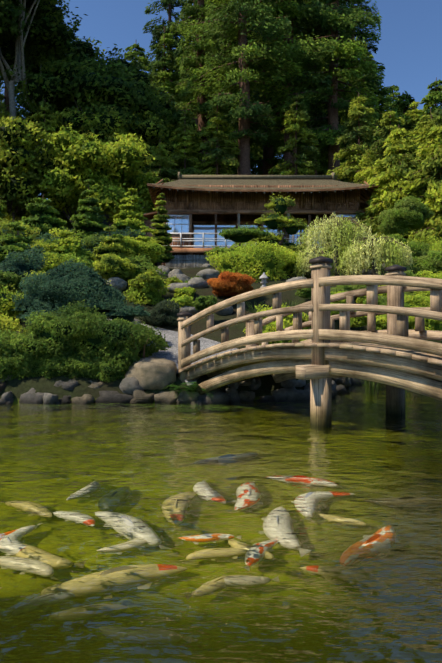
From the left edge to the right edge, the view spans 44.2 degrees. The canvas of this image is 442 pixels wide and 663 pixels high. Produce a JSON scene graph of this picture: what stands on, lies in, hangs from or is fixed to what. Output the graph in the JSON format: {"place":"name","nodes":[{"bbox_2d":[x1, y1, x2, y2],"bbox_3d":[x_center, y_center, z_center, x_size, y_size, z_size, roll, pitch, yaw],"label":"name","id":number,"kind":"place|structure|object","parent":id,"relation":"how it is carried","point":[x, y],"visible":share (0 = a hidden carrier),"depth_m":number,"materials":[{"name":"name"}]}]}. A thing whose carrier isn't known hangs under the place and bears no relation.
{"place":"outdoors","nodes":[
{"label":"outdoors","id":0,"kind":"place"},
{"bbox_2d":[108,319,237,384],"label":"gravel path","id":1,"kind":"structure","parent":0,"point":[171,339],"depth_m":13.24,"materials":[{"name":"grey gravel"}]},
{"bbox_2d":[0,213,441,402],"bbox_3d":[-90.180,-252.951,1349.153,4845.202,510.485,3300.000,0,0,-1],"label":"terrain","id":2,"kind":"structure","parent":0,"point":[42,384],"depth_m":14.62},
{"bbox_2d":[0,259,384,404],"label":"shore rocks","id":3,"kind":"object","parent":2,"relation":"on","point":[149,373],"visible":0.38,"depth_m":11.19,"materials":[{"name":"grey stone"}]},
{"bbox_2d":[0,382,441,662],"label":"pond","id":4,"kind":"structure","parent":2,"relation":"on","point":[364,462],"depth_m":3.91,"materials":[{"name":"green liquid"}]},
{"bbox_2d":[48,496,382,630],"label":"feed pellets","id":5,"kind":"object","parent":4,"relation":"on","point":[193,558],"visible":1,"depth_m":3.38,"materials":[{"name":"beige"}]},
{"bbox_2d":[0,0,441,399],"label":"vegetation","id":6,"kind":"object","parent":2,"relation":"on","point":[67,302],"depth_m":37.19,"materials":[{"name":"green plant"}]},
{"bbox_2d":[141,172,378,267],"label":"timber house","id":7,"kind":"structure","parent":2,"relation":"on","point":[202,209],"depth_m":30.47,"materials":[{"name":"brown wood"}]},
{"bbox_2d":[259,272,268,287],"bbox_3d":[1.416,-1.668,17.963,0.325,0.560,0.332,0,0,-1],"label":"stone lantern","id":8,"kind":"object","parent":2,"relation":"on","point":[263,277],"visible":0.92,"depth_m":17.89,"materials":[{"name":"grey stone"}]},
{"bbox_2d":[177,256,441,427],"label":"bridge","id":9,"kind":"structure","parent":2,"relation":"on","point":[397,357],"depth_m":8.25,"materials":[{"name":"brown wood"}]},
{"bbox_2d":[0,0,441,200],"label":"sky","id":10,"kind":"structure","parent":0,"point":[409,49],"materials":[{"name":"blue"}]},
{"label":"pond water murk","id":11,"kind":"object","parent":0,"visible":0},
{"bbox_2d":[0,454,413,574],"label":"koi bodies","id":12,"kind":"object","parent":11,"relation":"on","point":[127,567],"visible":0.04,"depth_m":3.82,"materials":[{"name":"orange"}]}
]}

